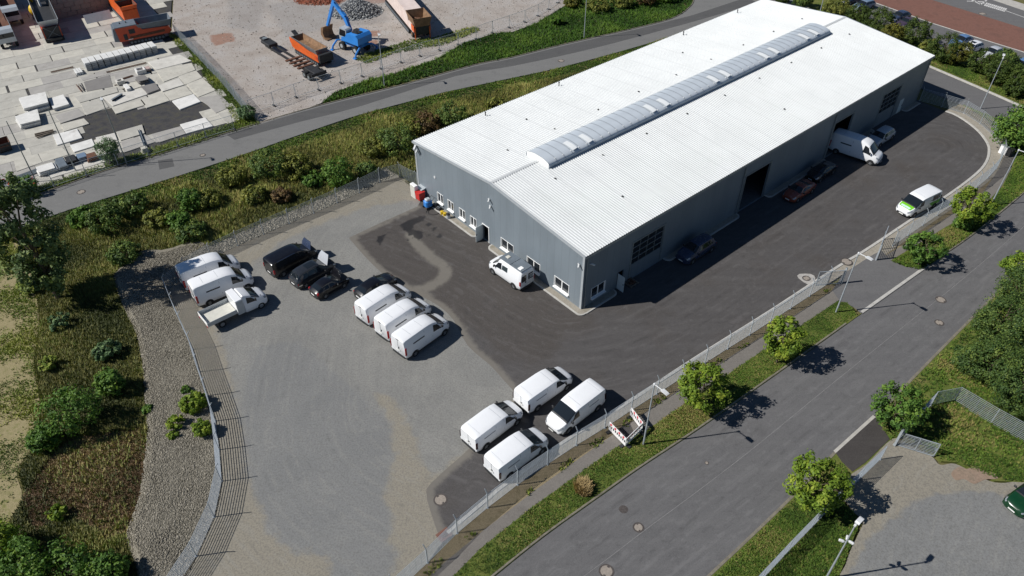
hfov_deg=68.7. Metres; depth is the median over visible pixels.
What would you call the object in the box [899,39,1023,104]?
hedge grass
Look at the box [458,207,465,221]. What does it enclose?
window
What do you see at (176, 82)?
slab yard paving
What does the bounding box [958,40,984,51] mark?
parked car
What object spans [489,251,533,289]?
camper van
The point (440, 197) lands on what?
window
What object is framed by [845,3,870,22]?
hedge shrub
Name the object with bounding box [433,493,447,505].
manhole cover
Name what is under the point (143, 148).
beam footing
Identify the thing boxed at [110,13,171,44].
shredder
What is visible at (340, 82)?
site fence
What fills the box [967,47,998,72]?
hedge shrub
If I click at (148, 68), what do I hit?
paver pallet
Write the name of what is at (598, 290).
window
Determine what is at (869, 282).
driveway
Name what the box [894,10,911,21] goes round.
parked car
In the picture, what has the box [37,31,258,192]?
grass strip
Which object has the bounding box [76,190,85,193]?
manhole cover
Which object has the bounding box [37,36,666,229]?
road edge grass
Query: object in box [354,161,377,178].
bank bush
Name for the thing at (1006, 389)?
bush
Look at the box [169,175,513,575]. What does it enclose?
gravel yard ground
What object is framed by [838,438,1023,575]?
gravel ground
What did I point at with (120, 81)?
concrete ring
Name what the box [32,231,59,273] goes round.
tree
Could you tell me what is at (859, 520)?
street lamp
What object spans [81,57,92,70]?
kerb pack
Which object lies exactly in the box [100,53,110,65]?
kerb pack
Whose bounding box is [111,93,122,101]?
steel beam
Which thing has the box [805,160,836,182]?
shaded car
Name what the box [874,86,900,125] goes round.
sectional door
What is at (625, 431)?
pit ground
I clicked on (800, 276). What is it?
pale collar paving
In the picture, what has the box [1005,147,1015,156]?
black bin
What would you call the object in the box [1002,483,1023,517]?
green car
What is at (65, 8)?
block wall
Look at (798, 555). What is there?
grass verge
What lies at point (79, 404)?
meadow bush
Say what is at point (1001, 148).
grit bin
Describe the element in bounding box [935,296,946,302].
manhole cover
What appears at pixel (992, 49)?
parked car
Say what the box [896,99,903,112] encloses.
door
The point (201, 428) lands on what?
meadow bush
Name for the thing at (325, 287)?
car
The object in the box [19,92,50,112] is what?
slab stack
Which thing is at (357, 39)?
wheeled excavator
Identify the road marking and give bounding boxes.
[972,0,1006,11]
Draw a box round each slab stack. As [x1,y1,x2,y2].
[15,109,40,128]
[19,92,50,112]
[49,95,70,110]
[135,75,149,84]
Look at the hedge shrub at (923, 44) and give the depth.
115.91 m
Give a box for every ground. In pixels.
[0,242,39,524]
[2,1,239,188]
[9,0,1023,575]
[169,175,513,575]
[172,0,564,123]
[213,169,397,251]
[349,100,987,532]
[414,284,834,575]
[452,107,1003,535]
[456,302,861,575]
[618,422,632,437]
[712,279,1022,575]
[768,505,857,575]
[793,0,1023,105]
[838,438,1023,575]
[886,105,1001,254]
[891,104,1023,266]
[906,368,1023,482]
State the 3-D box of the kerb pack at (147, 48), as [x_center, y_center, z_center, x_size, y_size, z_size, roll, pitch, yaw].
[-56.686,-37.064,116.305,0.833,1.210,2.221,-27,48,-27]
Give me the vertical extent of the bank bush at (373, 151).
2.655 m
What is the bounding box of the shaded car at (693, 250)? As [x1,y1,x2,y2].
[675,233,716,263]
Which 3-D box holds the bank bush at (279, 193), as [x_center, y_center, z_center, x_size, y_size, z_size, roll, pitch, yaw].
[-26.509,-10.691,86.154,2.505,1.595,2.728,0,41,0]
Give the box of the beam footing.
[140,146,150,153]
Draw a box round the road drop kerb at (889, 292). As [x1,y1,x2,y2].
[861,264,929,312]
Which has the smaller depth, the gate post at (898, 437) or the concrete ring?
the gate post at (898, 437)
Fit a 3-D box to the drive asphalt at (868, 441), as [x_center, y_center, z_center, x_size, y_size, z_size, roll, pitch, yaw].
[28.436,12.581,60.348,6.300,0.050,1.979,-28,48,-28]
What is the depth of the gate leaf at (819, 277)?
74.43 m
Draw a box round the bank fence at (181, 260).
[162,162,417,290]
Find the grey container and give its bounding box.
[418,184,425,196]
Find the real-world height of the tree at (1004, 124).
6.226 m
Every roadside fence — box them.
[15,115,235,190]
[759,446,887,575]
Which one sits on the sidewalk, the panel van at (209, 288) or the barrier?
the barrier
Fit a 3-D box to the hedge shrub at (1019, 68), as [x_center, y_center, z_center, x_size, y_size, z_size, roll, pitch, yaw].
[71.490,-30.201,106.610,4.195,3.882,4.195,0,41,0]
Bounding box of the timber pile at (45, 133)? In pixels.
[34,129,54,137]
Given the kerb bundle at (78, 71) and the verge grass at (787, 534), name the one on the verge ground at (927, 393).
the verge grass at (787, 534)
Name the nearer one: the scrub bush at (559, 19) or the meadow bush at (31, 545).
the meadow bush at (31, 545)
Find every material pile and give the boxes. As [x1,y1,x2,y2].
[36,162,58,176]
[54,157,68,170]
[64,154,78,165]
[76,152,86,162]
[86,152,98,162]
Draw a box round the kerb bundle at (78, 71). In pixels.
[73,67,83,75]
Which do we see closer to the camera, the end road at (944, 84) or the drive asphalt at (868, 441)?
the drive asphalt at (868, 441)
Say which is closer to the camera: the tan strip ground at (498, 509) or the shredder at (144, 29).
the tan strip ground at (498, 509)
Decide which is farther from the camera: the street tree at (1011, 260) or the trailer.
the trailer
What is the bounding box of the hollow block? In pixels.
[134,66,146,74]
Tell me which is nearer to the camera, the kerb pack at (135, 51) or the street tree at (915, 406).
the street tree at (915, 406)
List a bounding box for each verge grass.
[322,0,692,102]
[715,463,847,575]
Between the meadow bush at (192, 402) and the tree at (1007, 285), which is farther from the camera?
the tree at (1007, 285)
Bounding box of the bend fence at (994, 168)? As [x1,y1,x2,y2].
[892,87,1006,246]
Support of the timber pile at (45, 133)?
on the slab yard paving at (176, 82)
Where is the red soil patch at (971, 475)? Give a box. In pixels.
[951,466,997,483]
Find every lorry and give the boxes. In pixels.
[0,0,23,25]
[0,6,18,48]
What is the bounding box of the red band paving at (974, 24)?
[874,0,1023,51]
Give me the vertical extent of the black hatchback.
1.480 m
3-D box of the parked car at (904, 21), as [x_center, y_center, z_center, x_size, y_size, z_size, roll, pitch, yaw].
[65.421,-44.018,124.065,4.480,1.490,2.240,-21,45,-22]
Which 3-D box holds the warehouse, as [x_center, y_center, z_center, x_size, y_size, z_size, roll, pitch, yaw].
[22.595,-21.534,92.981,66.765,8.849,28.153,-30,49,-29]
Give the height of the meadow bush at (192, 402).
1.672 m
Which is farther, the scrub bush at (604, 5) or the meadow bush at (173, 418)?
the scrub bush at (604, 5)
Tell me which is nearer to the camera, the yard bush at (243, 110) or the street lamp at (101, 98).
the street lamp at (101, 98)
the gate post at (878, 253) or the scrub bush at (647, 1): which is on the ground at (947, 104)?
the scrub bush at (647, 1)
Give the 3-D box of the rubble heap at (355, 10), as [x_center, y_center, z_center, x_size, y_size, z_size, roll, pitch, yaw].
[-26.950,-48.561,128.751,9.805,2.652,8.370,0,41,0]
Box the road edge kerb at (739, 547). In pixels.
[707,452,835,575]
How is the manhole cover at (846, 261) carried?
on the yard kerb at (919, 214)
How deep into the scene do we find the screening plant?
124.56 m
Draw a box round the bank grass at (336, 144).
[55,57,617,264]
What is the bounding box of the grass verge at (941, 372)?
[881,278,1020,439]
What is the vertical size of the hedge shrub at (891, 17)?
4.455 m
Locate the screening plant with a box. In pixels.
[108,0,139,20]
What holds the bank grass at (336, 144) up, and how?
on the ground at (947, 104)
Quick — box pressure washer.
[422,195,434,209]
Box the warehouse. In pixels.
[412,0,934,315]
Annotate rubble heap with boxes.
[293,0,341,5]
[328,0,383,20]
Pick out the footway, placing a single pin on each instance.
(1015, 4)
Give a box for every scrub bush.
[550,15,564,24]
[563,0,581,6]
[585,0,609,12]
[609,0,634,7]
[636,0,656,4]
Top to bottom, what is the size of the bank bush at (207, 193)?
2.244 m
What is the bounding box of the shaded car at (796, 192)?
[782,179,816,202]
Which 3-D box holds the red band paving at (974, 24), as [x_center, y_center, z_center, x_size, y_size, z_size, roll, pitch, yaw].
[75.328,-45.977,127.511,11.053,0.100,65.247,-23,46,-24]
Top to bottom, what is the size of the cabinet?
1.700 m
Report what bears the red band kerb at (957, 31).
on the parking asphalt at (940, 30)
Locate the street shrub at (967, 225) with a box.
[952,216,973,229]
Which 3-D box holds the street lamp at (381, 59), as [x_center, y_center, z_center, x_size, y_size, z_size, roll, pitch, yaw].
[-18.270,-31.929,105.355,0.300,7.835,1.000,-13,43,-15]
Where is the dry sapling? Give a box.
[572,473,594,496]
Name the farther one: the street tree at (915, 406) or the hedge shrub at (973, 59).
the hedge shrub at (973, 59)
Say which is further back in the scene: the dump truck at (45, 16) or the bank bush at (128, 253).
the dump truck at (45, 16)
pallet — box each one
[142,66,151,71]
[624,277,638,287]
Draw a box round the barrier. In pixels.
[606,407,644,448]
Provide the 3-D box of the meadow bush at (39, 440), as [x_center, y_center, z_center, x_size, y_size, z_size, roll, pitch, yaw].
[-37.267,11.913,59.649,2.694,2.299,2.751,-19,45,-21]
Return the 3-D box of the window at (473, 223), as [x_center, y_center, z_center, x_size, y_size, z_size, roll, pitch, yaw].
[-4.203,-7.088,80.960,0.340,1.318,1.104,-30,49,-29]
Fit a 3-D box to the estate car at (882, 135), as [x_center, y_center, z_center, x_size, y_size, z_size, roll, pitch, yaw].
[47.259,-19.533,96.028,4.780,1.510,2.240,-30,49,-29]
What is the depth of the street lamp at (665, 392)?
56.94 m
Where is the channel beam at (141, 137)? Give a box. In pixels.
[137,129,144,145]
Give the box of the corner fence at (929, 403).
[893,387,1023,444]
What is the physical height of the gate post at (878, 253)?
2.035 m
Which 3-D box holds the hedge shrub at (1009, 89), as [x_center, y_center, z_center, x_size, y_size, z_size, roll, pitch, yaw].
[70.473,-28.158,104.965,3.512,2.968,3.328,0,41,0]
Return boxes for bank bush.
[65,204,94,228]
[84,200,125,234]
[103,239,142,266]
[112,189,148,219]
[142,207,170,228]
[164,209,192,232]
[174,187,201,211]
[175,218,206,244]
[194,187,221,208]
[214,164,247,189]
[240,184,268,205]
[247,145,289,181]
[270,185,292,202]
[280,151,313,181]
[300,169,324,187]
[319,153,355,188]
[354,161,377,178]
[356,136,385,157]
[374,121,417,156]
[395,114,422,136]
[411,109,441,134]
[434,100,468,125]
[484,96,506,108]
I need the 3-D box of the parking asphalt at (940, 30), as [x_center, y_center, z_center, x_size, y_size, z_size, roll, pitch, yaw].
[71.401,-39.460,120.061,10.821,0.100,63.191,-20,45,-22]
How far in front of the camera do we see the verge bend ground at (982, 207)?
85.25 m
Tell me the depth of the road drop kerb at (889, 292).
74.44 m
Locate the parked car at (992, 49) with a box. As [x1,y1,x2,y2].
[982,46,1003,57]
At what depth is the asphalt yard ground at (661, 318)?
75.56 m
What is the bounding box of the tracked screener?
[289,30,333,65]
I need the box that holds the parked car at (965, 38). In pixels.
[951,34,973,43]
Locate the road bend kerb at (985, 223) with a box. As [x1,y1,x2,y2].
[946,192,1023,252]
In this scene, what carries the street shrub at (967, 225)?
on the verge bend ground at (982, 207)
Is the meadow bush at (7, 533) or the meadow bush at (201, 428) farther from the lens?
the meadow bush at (201, 428)
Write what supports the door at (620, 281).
in the warehouse
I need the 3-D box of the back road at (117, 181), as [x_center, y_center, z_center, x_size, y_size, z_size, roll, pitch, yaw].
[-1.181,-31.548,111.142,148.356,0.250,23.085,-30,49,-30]
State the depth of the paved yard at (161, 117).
101.01 m
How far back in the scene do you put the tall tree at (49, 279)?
68.56 m
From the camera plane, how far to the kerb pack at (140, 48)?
115.31 m
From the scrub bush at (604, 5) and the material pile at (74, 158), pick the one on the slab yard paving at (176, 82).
the material pile at (74, 158)
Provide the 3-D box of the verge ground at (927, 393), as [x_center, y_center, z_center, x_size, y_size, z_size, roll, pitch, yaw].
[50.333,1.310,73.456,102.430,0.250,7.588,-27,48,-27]
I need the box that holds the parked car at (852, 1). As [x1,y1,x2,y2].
[843,0,859,4]
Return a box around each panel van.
[175,252,240,290]
[187,266,253,306]
[354,283,411,325]
[373,297,431,341]
[390,313,448,358]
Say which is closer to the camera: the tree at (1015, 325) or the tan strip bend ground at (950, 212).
the tree at (1015, 325)
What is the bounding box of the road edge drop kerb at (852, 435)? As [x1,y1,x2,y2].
[834,415,874,452]
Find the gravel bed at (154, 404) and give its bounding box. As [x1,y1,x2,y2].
[115,241,221,575]
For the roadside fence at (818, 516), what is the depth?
53.79 m
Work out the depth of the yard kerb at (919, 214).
72.30 m
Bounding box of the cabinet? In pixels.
[410,182,417,198]
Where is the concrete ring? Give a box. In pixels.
[114,78,126,85]
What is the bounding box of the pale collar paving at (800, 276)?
[797,274,814,283]
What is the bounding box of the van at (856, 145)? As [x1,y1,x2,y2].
[828,128,882,164]
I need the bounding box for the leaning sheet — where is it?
[83,10,112,23]
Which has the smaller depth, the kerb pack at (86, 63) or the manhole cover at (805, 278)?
the manhole cover at (805, 278)
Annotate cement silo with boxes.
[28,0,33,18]
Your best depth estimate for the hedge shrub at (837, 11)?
125.79 m
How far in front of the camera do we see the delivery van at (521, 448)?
57.74 m
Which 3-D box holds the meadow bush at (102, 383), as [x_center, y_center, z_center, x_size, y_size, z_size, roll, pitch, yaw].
[-34.352,7.992,63.868,2.699,2.655,2.782,0,41,0]
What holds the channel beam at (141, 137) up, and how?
on the slab yard paving at (176, 82)
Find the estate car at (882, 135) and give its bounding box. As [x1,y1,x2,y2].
[869,125,895,146]
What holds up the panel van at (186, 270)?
on the gravel yard ground at (342, 445)
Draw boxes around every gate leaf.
[815,270,844,284]
[897,433,940,456]
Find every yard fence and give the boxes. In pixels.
[172,23,248,112]
[388,266,832,575]
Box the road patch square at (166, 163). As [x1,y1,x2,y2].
[158,158,173,169]
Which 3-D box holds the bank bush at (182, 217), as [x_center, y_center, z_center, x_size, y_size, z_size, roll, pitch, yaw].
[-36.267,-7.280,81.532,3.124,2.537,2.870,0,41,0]
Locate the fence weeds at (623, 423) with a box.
[423,288,830,575]
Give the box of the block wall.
[37,0,109,18]
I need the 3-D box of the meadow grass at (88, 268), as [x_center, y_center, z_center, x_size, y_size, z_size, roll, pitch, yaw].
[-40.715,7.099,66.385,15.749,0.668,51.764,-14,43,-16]
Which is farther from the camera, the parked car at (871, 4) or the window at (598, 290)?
the parked car at (871, 4)
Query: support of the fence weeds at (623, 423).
on the tan strip ground at (498, 509)
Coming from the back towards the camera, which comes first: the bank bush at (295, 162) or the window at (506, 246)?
the bank bush at (295, 162)
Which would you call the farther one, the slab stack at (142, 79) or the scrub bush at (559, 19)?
the scrub bush at (559, 19)
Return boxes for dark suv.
[289,250,335,288]
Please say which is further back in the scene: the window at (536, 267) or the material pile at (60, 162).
the material pile at (60, 162)
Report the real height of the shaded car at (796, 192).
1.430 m
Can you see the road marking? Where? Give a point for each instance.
(994, 7)
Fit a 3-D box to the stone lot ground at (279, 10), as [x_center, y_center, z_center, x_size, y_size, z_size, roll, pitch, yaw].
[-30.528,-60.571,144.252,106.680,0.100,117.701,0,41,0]
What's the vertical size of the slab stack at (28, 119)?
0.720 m
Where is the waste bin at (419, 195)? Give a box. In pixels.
[415,189,424,200]
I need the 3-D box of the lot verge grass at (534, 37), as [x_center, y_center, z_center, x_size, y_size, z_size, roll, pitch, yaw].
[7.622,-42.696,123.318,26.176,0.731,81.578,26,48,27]
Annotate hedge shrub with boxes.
[772,0,789,2]
[792,0,814,6]
[822,0,852,15]
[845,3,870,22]
[861,5,896,31]
[881,21,905,40]
[902,15,934,44]
[919,38,939,51]
[924,31,965,62]
[945,40,974,64]
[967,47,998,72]
[981,56,1015,84]
[997,48,1021,68]
[999,61,1023,85]
[1001,76,1023,96]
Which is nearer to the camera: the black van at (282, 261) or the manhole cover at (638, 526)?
the manhole cover at (638, 526)
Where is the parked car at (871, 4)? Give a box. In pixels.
[855,0,875,10]
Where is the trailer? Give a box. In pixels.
[259,36,326,80]
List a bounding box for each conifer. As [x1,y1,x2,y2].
[949,344,988,372]
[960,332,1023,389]
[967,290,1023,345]
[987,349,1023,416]
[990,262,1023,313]
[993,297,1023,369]
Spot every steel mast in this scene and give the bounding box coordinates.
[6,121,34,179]
[47,108,75,169]
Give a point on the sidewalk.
(453, 564)
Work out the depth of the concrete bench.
106.93 m
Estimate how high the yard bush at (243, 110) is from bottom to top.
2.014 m
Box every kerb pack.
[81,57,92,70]
[87,56,98,68]
[93,54,104,67]
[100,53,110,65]
[106,51,117,64]
[112,50,122,62]
[118,48,128,61]
[123,47,134,59]
[129,45,140,58]
[135,44,146,56]
[141,43,152,55]
[147,41,157,53]
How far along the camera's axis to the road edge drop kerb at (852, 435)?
61.14 m
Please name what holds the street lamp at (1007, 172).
on the verge bend ground at (982, 207)
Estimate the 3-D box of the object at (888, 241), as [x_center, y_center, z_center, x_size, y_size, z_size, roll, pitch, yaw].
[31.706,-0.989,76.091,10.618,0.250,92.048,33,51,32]
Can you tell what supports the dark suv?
on the gravel yard ground at (342, 445)
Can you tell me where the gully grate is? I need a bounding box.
[436,527,451,541]
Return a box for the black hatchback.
[353,272,396,298]
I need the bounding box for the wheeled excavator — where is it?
[321,0,379,59]
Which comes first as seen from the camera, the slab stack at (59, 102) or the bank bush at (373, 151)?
the bank bush at (373, 151)
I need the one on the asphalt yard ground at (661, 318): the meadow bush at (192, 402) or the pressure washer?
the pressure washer
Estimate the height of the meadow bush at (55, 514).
1.046 m
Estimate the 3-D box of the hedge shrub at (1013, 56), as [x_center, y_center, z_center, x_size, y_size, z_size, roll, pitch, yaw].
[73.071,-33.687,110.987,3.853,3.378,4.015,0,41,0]
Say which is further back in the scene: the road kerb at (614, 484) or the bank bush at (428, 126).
the bank bush at (428, 126)
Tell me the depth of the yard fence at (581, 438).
60.15 m
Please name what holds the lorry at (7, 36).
on the slab yard paving at (176, 82)
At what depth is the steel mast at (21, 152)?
86.83 m
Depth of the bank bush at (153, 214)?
81.92 m
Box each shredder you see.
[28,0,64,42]
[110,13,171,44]
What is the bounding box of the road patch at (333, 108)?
[228,0,754,139]
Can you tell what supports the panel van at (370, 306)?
on the gravel yard ground at (342, 445)
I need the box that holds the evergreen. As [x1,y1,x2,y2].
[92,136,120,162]
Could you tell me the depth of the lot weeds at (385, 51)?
118.96 m
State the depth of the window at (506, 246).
78.00 m
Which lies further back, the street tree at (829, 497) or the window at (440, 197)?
the window at (440, 197)
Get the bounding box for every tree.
[0,171,71,298]
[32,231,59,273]
[676,359,731,414]
[763,314,807,362]
[782,448,854,516]
[869,380,931,433]
[902,230,948,263]
[949,185,1000,223]
[989,101,1023,148]
[997,249,1023,277]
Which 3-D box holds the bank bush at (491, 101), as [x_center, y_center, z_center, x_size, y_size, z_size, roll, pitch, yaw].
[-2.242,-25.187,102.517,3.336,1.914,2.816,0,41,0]
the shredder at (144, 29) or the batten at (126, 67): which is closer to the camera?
the batten at (126, 67)
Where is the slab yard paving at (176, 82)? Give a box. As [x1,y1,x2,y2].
[0,0,238,189]
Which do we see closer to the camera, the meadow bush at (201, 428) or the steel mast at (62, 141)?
the meadow bush at (201, 428)
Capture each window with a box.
[436,192,443,205]
[447,199,453,213]
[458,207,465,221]
[469,215,476,229]
[499,237,513,252]
[527,256,539,275]
[553,275,568,296]
[591,280,605,299]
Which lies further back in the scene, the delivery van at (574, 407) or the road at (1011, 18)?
the road at (1011, 18)
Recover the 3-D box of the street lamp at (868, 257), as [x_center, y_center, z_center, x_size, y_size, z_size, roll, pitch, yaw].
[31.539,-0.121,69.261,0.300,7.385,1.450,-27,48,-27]
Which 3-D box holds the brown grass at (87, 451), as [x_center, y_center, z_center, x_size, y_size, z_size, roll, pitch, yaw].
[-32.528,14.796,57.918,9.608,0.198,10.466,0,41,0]
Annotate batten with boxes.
[50,66,73,72]
[106,62,145,72]
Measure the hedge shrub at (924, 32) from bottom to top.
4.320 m
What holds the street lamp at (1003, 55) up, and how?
on the end road at (944, 84)
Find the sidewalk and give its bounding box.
[430,291,838,575]
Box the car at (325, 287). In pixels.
[308,267,348,299]
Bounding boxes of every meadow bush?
[0,520,26,562]
[0,531,53,575]
[15,278,35,295]
[24,421,61,454]
[26,534,95,575]
[31,380,102,436]
[38,355,57,370]
[44,503,67,521]
[46,312,69,331]
[82,549,130,575]
[90,338,121,360]
[91,366,125,396]
[140,404,152,414]
[165,414,184,429]
[165,429,179,439]
[178,390,207,415]
[180,385,190,393]
[190,417,212,436]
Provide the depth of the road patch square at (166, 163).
92.39 m
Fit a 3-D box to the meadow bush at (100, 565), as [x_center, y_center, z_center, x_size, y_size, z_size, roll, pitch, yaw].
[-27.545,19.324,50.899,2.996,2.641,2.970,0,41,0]
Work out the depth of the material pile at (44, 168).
90.45 m
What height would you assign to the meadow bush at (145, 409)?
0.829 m
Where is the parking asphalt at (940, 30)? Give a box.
[851,3,1023,77]
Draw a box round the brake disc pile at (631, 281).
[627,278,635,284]
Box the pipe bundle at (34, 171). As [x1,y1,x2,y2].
[16,169,36,178]
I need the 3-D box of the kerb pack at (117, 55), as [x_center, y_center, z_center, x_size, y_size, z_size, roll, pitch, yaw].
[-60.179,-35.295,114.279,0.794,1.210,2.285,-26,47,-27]
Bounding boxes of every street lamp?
[100,97,127,164]
[378,33,384,84]
[642,383,668,444]
[826,516,863,575]
[835,252,873,312]
[980,54,1004,107]
[993,149,1023,199]
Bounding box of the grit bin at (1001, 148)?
[998,144,1009,154]
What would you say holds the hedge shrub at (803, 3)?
on the hedge at (816, 4)
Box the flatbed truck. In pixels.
[197,285,269,327]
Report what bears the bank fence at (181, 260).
on the stone margin ground at (348, 196)
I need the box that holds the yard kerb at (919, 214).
[446,111,990,533]
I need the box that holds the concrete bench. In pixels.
[123,84,131,91]
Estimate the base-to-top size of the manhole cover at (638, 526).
0.033 m
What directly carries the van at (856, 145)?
on the asphalt yard ground at (661, 318)
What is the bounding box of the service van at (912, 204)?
[895,184,942,217]
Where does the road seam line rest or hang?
on the road at (707, 529)
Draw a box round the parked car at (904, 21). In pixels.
[896,17,919,27]
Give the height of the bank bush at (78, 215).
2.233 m
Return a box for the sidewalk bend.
[886,154,1015,259]
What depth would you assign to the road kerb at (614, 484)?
59.33 m
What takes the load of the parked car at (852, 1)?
on the parking asphalt at (940, 30)
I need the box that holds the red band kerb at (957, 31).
[877,3,1022,51]
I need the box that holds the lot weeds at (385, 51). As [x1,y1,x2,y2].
[353,27,478,62]
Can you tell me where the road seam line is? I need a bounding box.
[586,228,1021,574]
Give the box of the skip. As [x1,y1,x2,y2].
[0,136,11,152]
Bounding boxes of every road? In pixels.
[0,0,775,227]
[496,194,1023,575]
[785,1,1022,130]
[934,0,1023,27]
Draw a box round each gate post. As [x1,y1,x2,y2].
[840,267,847,283]
[875,244,882,259]
[893,429,903,445]
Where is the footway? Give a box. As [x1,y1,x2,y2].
[994,0,1023,9]
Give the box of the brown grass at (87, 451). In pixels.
[21,427,146,538]
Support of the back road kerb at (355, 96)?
on the back road at (117, 181)
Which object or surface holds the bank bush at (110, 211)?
on the ground at (947, 104)
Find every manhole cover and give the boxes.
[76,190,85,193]
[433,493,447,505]
[599,564,613,575]
[619,505,627,512]
[633,522,643,532]
[802,276,810,280]
[841,258,852,264]
[934,319,943,325]
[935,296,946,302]
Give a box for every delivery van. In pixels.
[460,400,522,452]
[483,427,548,481]
[513,367,572,413]
[545,378,606,435]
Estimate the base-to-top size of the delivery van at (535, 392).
2.030 m
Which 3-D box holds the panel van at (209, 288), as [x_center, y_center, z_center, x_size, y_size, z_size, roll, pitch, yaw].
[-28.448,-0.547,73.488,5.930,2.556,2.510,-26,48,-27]
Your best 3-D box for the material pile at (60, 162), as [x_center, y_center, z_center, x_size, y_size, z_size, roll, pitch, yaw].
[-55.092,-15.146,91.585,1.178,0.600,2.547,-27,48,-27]
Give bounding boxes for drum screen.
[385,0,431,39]
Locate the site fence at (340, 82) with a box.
[247,0,563,110]
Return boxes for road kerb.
[40,0,693,193]
[491,323,846,575]
[790,0,1021,105]
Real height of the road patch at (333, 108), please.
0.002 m
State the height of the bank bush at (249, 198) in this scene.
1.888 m
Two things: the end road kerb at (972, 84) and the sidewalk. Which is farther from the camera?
the end road kerb at (972, 84)
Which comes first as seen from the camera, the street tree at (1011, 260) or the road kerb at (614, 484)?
the road kerb at (614, 484)
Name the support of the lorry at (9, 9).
on the slab yard paving at (176, 82)
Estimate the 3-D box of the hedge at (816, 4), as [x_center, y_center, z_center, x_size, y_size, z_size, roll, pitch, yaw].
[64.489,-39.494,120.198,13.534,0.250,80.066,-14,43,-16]
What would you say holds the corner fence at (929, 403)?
on the verge ground at (927, 393)
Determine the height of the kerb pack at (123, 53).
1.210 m
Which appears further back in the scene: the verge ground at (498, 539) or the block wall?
the block wall
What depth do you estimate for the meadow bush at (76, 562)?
50.72 m
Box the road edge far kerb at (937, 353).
[875,279,1009,415]
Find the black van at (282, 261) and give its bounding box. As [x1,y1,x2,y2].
[263,237,317,277]
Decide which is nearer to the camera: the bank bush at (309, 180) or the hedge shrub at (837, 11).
the bank bush at (309, 180)
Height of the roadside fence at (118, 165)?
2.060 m
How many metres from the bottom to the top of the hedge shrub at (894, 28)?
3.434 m
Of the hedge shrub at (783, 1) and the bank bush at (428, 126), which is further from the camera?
the hedge shrub at (783, 1)
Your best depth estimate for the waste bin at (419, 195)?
85.84 m
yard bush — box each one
[8,174,38,188]
[236,104,256,118]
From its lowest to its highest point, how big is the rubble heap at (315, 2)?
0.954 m
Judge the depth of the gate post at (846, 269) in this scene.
74.45 m
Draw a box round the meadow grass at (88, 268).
[0,212,147,575]
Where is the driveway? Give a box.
[832,251,928,313]
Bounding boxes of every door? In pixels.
[475,224,482,241]
[616,274,624,291]
[629,226,663,277]
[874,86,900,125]
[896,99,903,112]
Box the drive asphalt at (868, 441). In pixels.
[836,417,889,471]
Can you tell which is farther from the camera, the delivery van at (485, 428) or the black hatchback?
the black hatchback
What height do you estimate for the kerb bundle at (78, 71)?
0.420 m
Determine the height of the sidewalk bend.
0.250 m
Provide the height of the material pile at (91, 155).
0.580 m
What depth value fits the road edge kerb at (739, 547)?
54.34 m
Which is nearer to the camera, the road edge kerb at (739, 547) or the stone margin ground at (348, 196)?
the road edge kerb at (739, 547)
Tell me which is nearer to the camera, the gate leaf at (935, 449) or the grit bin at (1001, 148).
the gate leaf at (935, 449)

